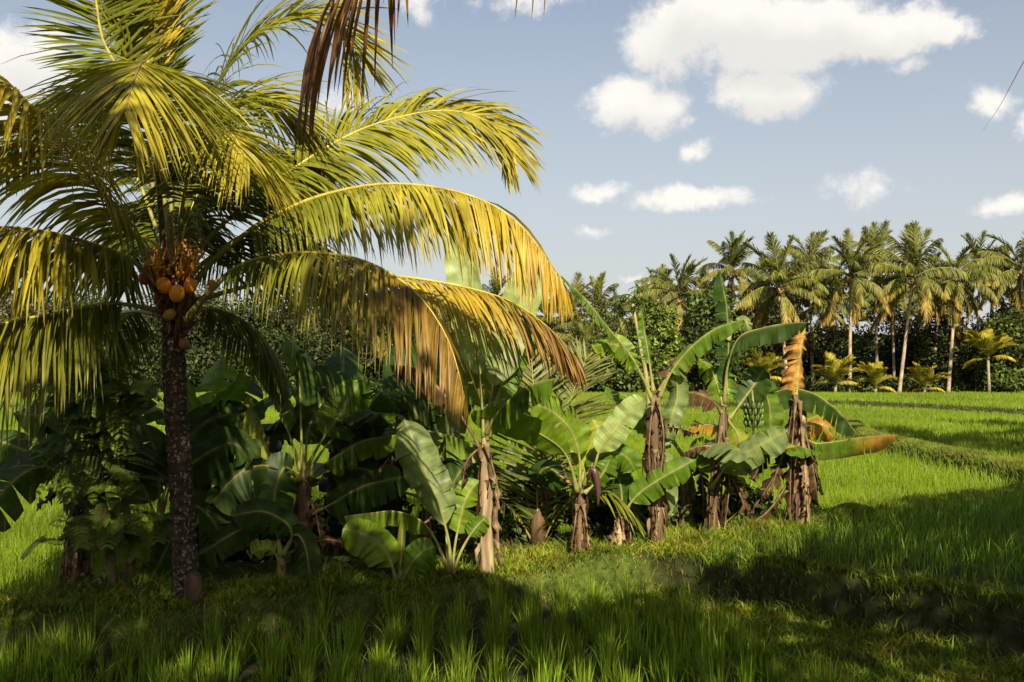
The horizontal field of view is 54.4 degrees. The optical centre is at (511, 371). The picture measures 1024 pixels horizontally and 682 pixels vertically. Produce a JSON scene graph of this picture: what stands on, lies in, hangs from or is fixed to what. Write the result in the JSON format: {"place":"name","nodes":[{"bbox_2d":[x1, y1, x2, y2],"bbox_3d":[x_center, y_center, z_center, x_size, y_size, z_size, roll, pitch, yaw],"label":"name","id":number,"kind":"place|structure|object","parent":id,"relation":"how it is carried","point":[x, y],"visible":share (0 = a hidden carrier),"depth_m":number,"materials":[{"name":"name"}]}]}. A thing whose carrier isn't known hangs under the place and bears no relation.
{"place":"outdoors","nodes":[
{"label":"outdoors","id":0,"kind":"place"},
{"bbox_2d":[0,377,1023,681],"bbox_3d":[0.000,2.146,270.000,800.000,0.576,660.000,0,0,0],"label":"ground","id":1,"kind":"structure","parent":0,"point":[980,633],"depth_m":9.05,"materials":[{"name":"green plant"}]},
{"bbox_2d":[0,292,44,322],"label":"coconut palm","id":2,"kind":"object","parent":1,"relation":"on","point":[3,320],"visible":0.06,"depth_m":99.02,"materials":[{"name":"plant"}]},
{"bbox_2d":[56,291,79,309],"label":"coconut palm","id":3,"kind":"object","parent":1,"relation":"on","point":[73,298],"visible":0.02,"depth_m":102.76,"materials":[{"name":"green plant"}]},
{"bbox_2d":[18,285,119,377],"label":"broadleaf tree","id":4,"kind":"object","parent":1,"relation":"on","point":[47,309],"visible":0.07,"depth_m":95.05,"materials":[{"name":"green plant"}]},
{"bbox_2d":[0,352,167,584],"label":"banana plant","id":5,"kind":"object","parent":1,"relation":"on","point":[21,479],"visible":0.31,"depth_m":9.50,"materials":[{"name":"green plant"}]},
{"bbox_2d":[2,344,187,587],"bbox_3d":[-3.795,0.855,9.060,1.791,2.302,1.154,0,0,19],"label":"feathery tree","id":6,"kind":"object","parent":1,"relation":"on","point":[108,533],"visible":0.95,"depth_m":8.93,"materials":[{"name":"green plant"}]},
{"bbox_2d":[98,308,209,387],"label":"broadleaf tree","id":7,"kind":"object","parent":1,"relation":"on","point":[153,345],"visible":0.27,"depth_m":92.91,"materials":[{"name":"green plant"}]},
{"bbox_2d":[145,586,168,598],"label":"weed","id":8,"kind":"object","parent":1,"relation":"on","point":[152,592],"visible":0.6,"depth_m":8.72,"materials":[{"name":"green plant"}]},
{"bbox_2d":[59,355,297,563],"bbox_3d":[-3.455,1.099,10.640,2.387,2.566,1.501,0,0,0],"label":"banana plant","id":9,"kind":"object","parent":1,"relation":"on","point":[236,388],"visible":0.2,"depth_m":10.56,"materials":[{"name":"green plant"}]},
{"bbox_2d":[102,400,260,578],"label":"banana plant","id":10,"kind":"object","parent":1,"relation":"on","point":[209,451],"visible":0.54,"depth_m":9.84,"materials":[{"name":"green plant"}]},
{"bbox_2d":[183,571,202,604],"bbox_3d":[-2.756,1.881,8.601,0.181,0.312,0.177,0,0,0],"label":"banana stump","id":11,"kind":"object","parent":1,"relation":"on","point":[193,584],"visible":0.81,"depth_m":8.54,"materials":[{"name":"brown plant"}]},
{"bbox_2d":[149,286,256,391],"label":"broadleaf tree","id":12,"kind":"object","parent":1,"relation":"on","point":[209,347],"visible":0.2,"depth_m":94.33,"materials":[{"name":"green plant"}]},
{"bbox_2d":[233,582,251,588],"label":"weed","id":13,"kind":"object","parent":1,"relation":"on","point":[235,583],"visible":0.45,"depth_m":8.87,"materials":[{"name":"green plant"}]},
{"bbox_2d":[190,406,318,563],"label":"banana plant","id":14,"kind":"object","parent":1,"relation":"on","point":[276,425],"visible":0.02,"depth_m":10.90,"materials":[{"name":"green plant"}]},
{"bbox_2d":[220,526,292,563],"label":"shrub","id":15,"kind":"object","parent":1,"relation":"on","point":[248,556],"visible":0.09,"depth_m":10.74,"materials":[{"name":"green plant"}]},
{"bbox_2d":[200,310,326,384],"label":"broadleaf tree","id":16,"kind":"object","parent":1,"relation":"on","point":[276,334],"visible":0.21,"depth_m":93.98,"materials":[{"name":"green plant"}]},
{"bbox_2d":[198,499,344,581],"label":"banana plant","id":17,"kind":"object","parent":1,"relation":"on","point":[252,518],"visible":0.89,"depth_m":9.24,"materials":[{"name":"green plant"}]},
{"bbox_2d":[0,0,588,598],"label":"coconut palm","id":18,"kind":"object","parent":1,"relation":"on","point":[158,238],"visible":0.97,"depth_m":8.34,"materials":[{"name":"green plant"}]},
{"bbox_2d":[193,349,408,564],"bbox_3d":[-2.187,0.887,10.222,2.306,2.236,1.112,0,0,-6],"label":"banana plant","id":19,"kind":"object","parent":1,"relation":"on","point":[316,414],"visible":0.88,"depth_m":10.13,"materials":[{"name":"green plant"}]},
{"bbox_2d":[289,300,333,351],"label":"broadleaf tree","id":20,"kind":"object","parent":1,"relation":"on","point":[316,326],"visible":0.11,"depth_m":103.72,"materials":[{"name":"green plant"}]},
{"bbox_2d":[297,292,385,382],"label":"broadleaf tree","id":21,"kind":"object","parent":1,"relation":"on","point":[337,333],"visible":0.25,"depth_m":95.93,"materials":[{"name":"green plant"}]},
{"bbox_2d":[310,496,414,554],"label":"shrub","id":22,"kind":"object","parent":1,"relation":"on","point":[392,530],"visible":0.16,"depth_m":10.73,"materials":[{"name":"green plant"}]},
{"bbox_2d":[234,408,493,534],"bbox_3d":[-1.645,1.343,11.256,2.924,2.104,2.280,0,0,0],"label":"banana plant","id":23,"kind":"object","parent":1,"relation":"on","point":[322,482],"visible":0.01,"depth_m":11.02,"materials":[{"name":"green plant"}]},
{"bbox_2d":[339,307,391,390],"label":"coconut palm","id":24,"kind":"object","parent":1,"relation":"on","point":[378,341],"visible":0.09,"depth_m":96.44,"materials":[{"name":"plant"}]},
{"bbox_2d":[285,382,450,560],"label":"banana plant","id":25,"kind":"object","parent":1,"relation":"on","point":[317,464],"visible":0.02,"depth_m":11.14,"materials":[{"name":"green plant"}]},
{"bbox_2d":[261,337,498,560],"bbox_3d":[-1.596,0.948,10.810,2.630,2.702,2.287,0,0,-32],"label":"banana plant","id":26,"kind":"object","parent":1,"relation":"on","point":[345,359],"visible":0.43,"depth_m":10.67,"materials":[{"name":"green plant"}]},
{"bbox_2d":[342,515,435,581],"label":"banana plant","id":27,"kind":"object","parent":1,"relation":"on","point":[376,547],"visible":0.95,"depth_m":9.38,"materials":[{"name":"green plant"}]},
{"bbox_2d":[359,323,423,377],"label":"broadleaf tree","id":28,"kind":"object","parent":1,"relation":"on","point":[377,369],"visible":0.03,"depth_m":97.31,"materials":[{"name":"green plant"}]},
{"bbox_2d":[349,375,478,543],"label":"banana plant","id":29,"kind":"object","parent":1,"relation":"on","point":[418,413],"visible":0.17,"depth_m":10.72,"materials":[{"name":"green plant"}]},
{"bbox_2d":[303,327,524,538],"bbox_3d":[-1.277,0.714,11.032,2.856,2.564,2.031,0,0,0],"label":"banana plant","id":30,"kind":"object","parent":1,"relation":"on","point":[383,402],"visible":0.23,"depth_m":10.98,"materials":[{"name":"green plant"}]},
{"bbox_2d":[0,505,829,610],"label":"leaf litter","id":31,"kind":"object","parent":1,"relation":"on","point":[288,561],"visible":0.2,"depth_m":9.98,"materials":[{"name":"brown plant"}]},
{"bbox_2d":[344,419,489,573],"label":"banana plant","id":32,"kind":"object","parent":1,"relation":"on","point":[444,505],"visible":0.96,"depth_m":9.71,"materials":[{"name":"green plant"}]},
{"bbox_2d":[293,0,559,171],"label":"coconut palm","id":33,"kind":"object","parent":1,"relation":"on","point":[316,57],"visible":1,"depth_m":5.66,"materials":[{"name":"plant"}]},
{"bbox_2d":[411,310,464,368],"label":"broadleaf tree","id":34,"kind":"object","parent":1,"relation":"on","point":[448,330],"visible":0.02,"depth_m":92.89,"materials":[{"name":"green plant"}]},
{"bbox_2d":[419,476,505,547],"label":"shrub","id":35,"kind":"object","parent":1,"relation":"on","point":[439,535],"visible":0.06,"depth_m":11.35,"materials":[{"name":"green plant"}]},
{"bbox_2d":[390,225,554,573],"bbox_3d":[-0.405,0.261,10.153,1.639,3.629,1.334,0,0,0],"label":"banana plant","id":36,"kind":"object","parent":1,"relation":"on","point":[491,374],"visible":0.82,"depth_m":9.98,"materials":[{"name":"green plant"}]},
{"bbox_2d":[482,266,509,298],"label":"coconut palm","id":37,"kind":"object","parent":1,"relation":"on","point":[495,290],"visible":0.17,"depth_m":109.43,"materials":[{"name":"green plant"}]},
{"bbox_2d":[0,481,1023,681],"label":"rice","id":38,"kind":"object","parent":1,"relation":"on","point":[458,658],"visible":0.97,"depth_m":8.00,"materials":[{"name":"green plant"}]},
{"bbox_2d":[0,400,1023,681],"bbox_3d":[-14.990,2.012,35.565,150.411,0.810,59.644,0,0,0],"label":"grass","id":39,"kind":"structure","parent":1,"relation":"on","point":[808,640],"depth_m":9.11,"materials":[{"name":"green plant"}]},
{"bbox_2d":[0,273,1023,392],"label":"woodland","id":40,"kind":"object","parent":1,"relation":"on","point":[918,347],"visible":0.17,"depth_m":96.45,"materials":[{"name":"green plant"}]},
{"bbox_2d":[492,472,565,540],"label":"shrub","id":41,"kind":"object","parent":1,"relation":"on","point":[513,531],"visible":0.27,"depth_m":11.73,"materials":[{"name":"green plant"}]},
{"bbox_2d":[451,337,646,553],"bbox_3d":[0.353,0.855,11.605,2.330,2.611,2.128,0,0,0],"label":"young palm","id":42,"kind":"object","parent":1,"relation":"on","point":[539,515],"visible":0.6,"depth_m":11.35,"materials":[{"name":"green plant"}]},
{"bbox_2d":[471,394,644,554],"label":"banana plant","id":43,"kind":"object","parent":1,"relation":"on","point":[603,442],"visible":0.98,"depth_m":10.41,"materials":[{"name":"green plant"}]},
{"bbox_2d":[536,301,582,346],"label":"coconut palm","id":44,"kind":"object","parent":1,"relation":"on","point":[549,324],"visible":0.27,"depth_m":103.30,"materials":[{"name":"green plant"}]},
{"bbox_2d":[540,271,611,390],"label":"coconut palm","id":45,"kind":"object","parent":1,"relation":"on","point":[580,287],"visible":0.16,"depth_m":107.49,"materials":[{"name":"green plant"}]},
{"bbox_2d":[556,319,603,391],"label":"coconut palm","id":46,"kind":"object","parent":1,"relation":"on","point":[585,335],"visible":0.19,"depth_m":91.84,"materials":[{"name":"plant"}]},
{"bbox_2d":[563,488,626,537],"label":"shrub","id":47,"kind":"object","parent":1,"relation":"on","point":[594,513],"visible":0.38,"depth_m":11.88,"materials":[{"name":"green plant"}]},
{"bbox_2d":[569,272,624,332],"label":"coconut palm","id":48,"kind":"object","parent":1,"relation":"on","point":[596,290],"visible":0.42,"depth_m":111.45,"materials":[{"name":"green plant"}]},
{"bbox_2d":[559,336,639,392],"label":"broadleaf tree","id":49,"kind":"object","parent":1,"relation":"on","point":[588,343],"visible":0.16,"depth_m":88.33,"materials":[{"name":"green plant"}]},
{"bbox_2d":[580,285,641,339],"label":"coconut palm","id":50,"kind":"object","parent":1,"relation":"on","point":[615,299],"visible":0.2,"depth_m":105.40,"materials":[{"name":"green plant"}]},
{"bbox_2d":[585,342,673,393],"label":"broadleaf tree","id":51,"kind":"object","parent":1,"relation":"on","point":[629,380],"visible":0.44,"depth_m":86.21,"materials":[{"name":"green plant"}]},
{"bbox_2d":[607,286,657,417],"bbox_3d":[1.523,0.483,12.637,0.632,3.092,0.694,0,0,0],"label":"papaya tree","id":52,"kind":"object","parent":1,"relation":"on","point":[633,309],"visible":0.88,"depth_m":12.58,"materials":[{"name":"green plant"}]},
{"bbox_2d":[614,283,661,333],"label":"coconut palm","id":53,"kind":"object","parent":1,"relation":"on","point":[652,297],"visible":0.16,"depth_m":103.88,"materials":[{"name":"green plant"}]},
{"bbox_2d":[599,493,677,533],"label":"shrub","id":54,"kind":"object","parent":1,"relation":"on","point":[644,512],"visible":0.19,"depth_m":11.95,"materials":[{"name":"green plant"}]},
{"bbox_2d":[616,315,664,392],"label":"coconut palm","id":55,"kind":"object","parent":1,"relation":"on","point":[620,322],"visible":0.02,"depth_m":94.12,"materials":[{"name":"green plant"}]},
{"bbox_2d":[631,527,649,540],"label":"weed","id":56,"kind":"object","parent":1,"relation":"on","point":[638,533],"visible":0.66,"depth_m":11.57,"materials":[{"name":"green plant"}]},
{"bbox_2d":[604,456,695,546],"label":"banana plant","id":57,"kind":"object","parent":1,"relation":"on","point":[639,488],"visible":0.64,"depth_m":10.90,"materials":[{"name":"green plant"}]},
{"bbox_2d":[561,276,743,542],"bbox_3d":[1.567,0.437,11.572,2.037,3.081,0.961,0,0,0],"label":"banana plant","id":58,"kind":"object","parent":1,"relation":"on","point":[659,438],"visible":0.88,"depth_m":11.30,"materials":[{"name":"green plant"}]},
{"bbox_2d":[626,300,686,388],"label":"broadleaf tree","id":59,"kind":"object","parent":1,"relation":"on","point":[658,324],"visible":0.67,"depth_m":88.92,"materials":[{"name":"green plant"}]},
{"bbox_2d":[630,263,683,318],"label":"coconut palm","id":60,"kind":"object","parent":1,"relation":"on","point":[664,269],"visible":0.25,"depth_m":111.91,"materials":[{"name":"green plant"}]},
{"bbox_2d":[636,252,712,350],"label":"coconut palm","id":61,"kind":"object","parent":1,"relation":"on","point":[662,287],"visible":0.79,"depth_m":92.36,"materials":[{"name":"green plant"}]},
{"bbox_2d":[663,486,718,525],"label":"shrub","id":62,"kind":"object","parent":1,"relation":"on","point":[697,508],"visible":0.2,"depth_m":12.56,"materials":[{"name":"green plant"}]},
{"bbox_2d":[667,289,714,356],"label":"coconut palm","id":63,"kind":"object","parent":1,"relation":"on","point":[684,313],"visible":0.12,"depth_m":99.57,"materials":[{"name":"green plant"}]},
{"bbox_2d":[673,268,739,329],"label":"coconut palm","id":64,"kind":"object","parent":1,"relation":"on","point":[704,274],"visible":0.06,"depth_m":102.54,"materials":[{"name":"green plant"}]},
{"bbox_2d":[602,385,821,526],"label":"banana plant","id":65,"kind":"object","parent":1,"relation":"on","point":[687,491],"visible":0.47,"depth_m":12.49,"materials":[{"name":"green plant"}]},
{"bbox_2d":[674,285,760,380],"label":"broadleaf tree","id":66,"kind":"object","parent":1,"relation":"on","point":[707,319],"visible":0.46,"depth_m":88.04,"materials":[{"name":"green plant"}]},
{"bbox_2d":[693,229,765,385],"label":"coconut palm","id":67,"kind":"object","parent":1,"relation":"on","point":[734,253],"visible":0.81,"depth_m":95.65,"materials":[{"name":"green plant"}]},
{"bbox_2d":[695,483,773,524],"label":"shrub","id":68,"kind":"object","parent":1,"relation":"on","point":[734,506],"visible":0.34,"depth_m":12.80,"materials":[{"name":"green plant"}]},
{"bbox_2d":[682,271,807,532],"bbox_3d":[2.681,0.400,11.868,1.370,3.217,1.166,0,0,0],"label":"banana plant","id":69,"kind":"object","parent":1,"relation":"on","point":[770,440],"visible":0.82,"depth_m":11.79,"materials":[{"name":"green plant"}]},
{"bbox_2d":[734,258,793,357],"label":"coconut palm","id":70,"kind":"object","parent":1,"relation":"on","point":[748,280],"visible":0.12,"depth_m":103.28,"materials":[{"name":"green plant"}]},
{"bbox_2d":[739,347,789,380],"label":"young palm","id":71,"kind":"object","parent":1,"relation":"on","point":[766,363],"visible":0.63,"depth_m":83.65,"materials":[{"name":"plant"}]},
{"bbox_2d":[736,230,828,369],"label":"coconut palm","id":72,"kind":"object","parent":1,"relation":"on","point":[777,276],"visible":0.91,"depth_m":86.29,"materials":[{"name":"green plant"}]},
{"bbox_2d":[767,256,837,332],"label":"coconut palm","id":73,"kind":"object","parent":1,"relation":"on","point":[798,296],"visible":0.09,"depth_m":104.79,"materials":[{"name":"green plant"}]},
{"bbox_2d":[770,229,846,391],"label":"coconut palm","id":74,"kind":"object","parent":1,"relation":"on","point":[816,242],"visible":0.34,"depth_m":97.85,"materials":[{"name":"green plant"}]},
{"bbox_2d":[748,329,895,524],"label":"banana plant","id":75,"kind":"object","parent":1,"relation":"on","point":[800,475],"visible":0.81,"depth_m":12.58,"materials":[{"name":"brown plant"}]},
{"bbox_2d":[794,260,872,391],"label":"coconut palm","id":76,"kind":"object","parent":1,"relation":"on","point":[834,285],"visible":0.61,"depth_m":96.41,"materials":[{"name":"green plant"}]},
{"bbox_2d":[810,351,864,392],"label":"young palm","id":77,"kind":"object","parent":1,"relation":"on","point":[834,370],"visible":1,"depth_m":84.79,"materials":[{"name":"plant"}]},
{"bbox_2d":[794,227,890,392],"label":"coconut palm","id":78,"kind":"object","parent":1,"relation":"on","point":[860,280],"visible":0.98,"depth_m":85.35,"materials":[{"name":"green plant"}]},
{"bbox_2d":[811,502,879,518],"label":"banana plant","id":79,"kind":"object","parent":1,"relation":"on","point":[858,507],"visible":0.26,"depth_m":13.38,"materials":[{"name":"green plant"}]},
{"bbox_2d":[845,375,881,392],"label":"shrub","id":80,"kind":"object","parent":1,"relation":"on","point":[864,387],"visible":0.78,"depth_m":85.50,"materials":[{"name":"green plant"}]},
{"bbox_2d":[834,219,913,362],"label":"coconut palm","id":81,"kind":"object","parent":1,"relation":"on","point":[879,239],"visible":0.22,"depth_m":97.86,"materials":[{"name":"green plant"}]},
{"bbox_2d":[857,361,896,392],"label":"young palm","id":82,"kind":"object","parent":1,"relation":"on","point":[875,373],"visible":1,"depth_m":84.75,"materials":[{"name":"plant"}]},
{"bbox_2d":[861,272,921,376],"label":"coconut palm","id":83,"kind":"object","parent":1,"relation":"on","point":[903,304],"visible":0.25,"depth_m":96.95,"materials":[{"name":"green plant"}]},
{"bbox_2d":[854,221,974,392],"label":"coconut palm","id":84,"kind":"object","parent":1,"relation":"on","point":[913,241],"visible":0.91,"depth_m":86.12,"materials":[{"name":"green plant"}]},
{"bbox_2d":[897,248,948,390],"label":"coconut palm","id":85,"kind":"object","parent":1,"relation":"on","point":[939,253],"visible":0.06,"depth_m":102.83,"materials":[{"name":"green plant"}]},
{"bbox_2d":[903,361,949,392],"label":"young palm","id":86,"kind":"object","parent":1,"relation":"on","point":[926,379],"visible":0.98,"depth_m":85.79,"materials":[{"name":"green plant"}]},
{"bbox_2d":[904,276,982,392],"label":"coconut palm","id":87,"kind":"object","parent":1,"relation":"on","point":[949,315],"visible":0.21,"depth_m":95.19,"materials":[{"name":"green plant"}]},
{"bbox_2d":[909,239,1003,391],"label":"coconut palm","id":88,"kind":"object","parent":1,"relation":"on","point":[947,285],"visible":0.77,"depth_m":87.60,"materials":[{"name":"green plant"}]},
{"bbox_2d":[944,229,1014,391],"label":"coconut palm","id":89,"kind":"object","parent":1,"relation":"on","point":[974,247],"visible":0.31,"depth_m":98.88,"materials":[{"name":"green plant"}]},
{"bbox_2d":[962,329,1017,392],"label":"young palm","id":90,"kind":"object","parent":1,"relation":"on","point":[988,346],"visible":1,"depth_m":84.81,"materials":[{"name":"green plant"}]},
{"bbox_2d":[959,232,1023,324],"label":"coconut palm","id":91,"kind":"object","parent":1,"relation":"on","point":[1007,263],"visible":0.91,"depth_m":88.89,"materials":[{"name":"green plant"}]},
{"bbox_2d":[963,246,1023,325],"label":"coconut palm","id":92,"kind":"object","parent":1,"relation":"on","point":[994,292],"visible":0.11,"depth_m":101.68,"materials":[{"name":"green plant"}]},
{"bbox_2d":[971,306,1023,383],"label":"broadleaf tree","id":93,"kind":"object","parent":1,"relation":"on","point":[1014,330],"visible":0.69,"depth_m":87.12,"materials":[{"name":"green plant"}]},
{"bbox_2d":[975,366,1023,392],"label":"shrub","id":94,"kind":"object","parent":1,"relation":"on","point":[1010,381],"visible":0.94,"depth_m":85.29,"materials":[{"name":"green plant"}]},
{"bbox_2d":[981,61,1023,132],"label":"coconut palm","id":95,"kind":"object","parent":1,"relation":"on","point":[1009,88],"visible":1,"depth_m":6.00,"materials":[{"name":"plant"}]},
{"bbox_2d":[0,391,1023,593],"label":"rice field","id":96,"kind":"structure","parent":0,"point":[1003,432],"depth_m":24.36,"materials":[{"name":"green plant"}]},
{"bbox_2d":[0,0,1023,338],"label":"sky","id":97,"kind":"structure","parent":0,"point":[673,126],"materials":[{"name":"blue"}]}
]}

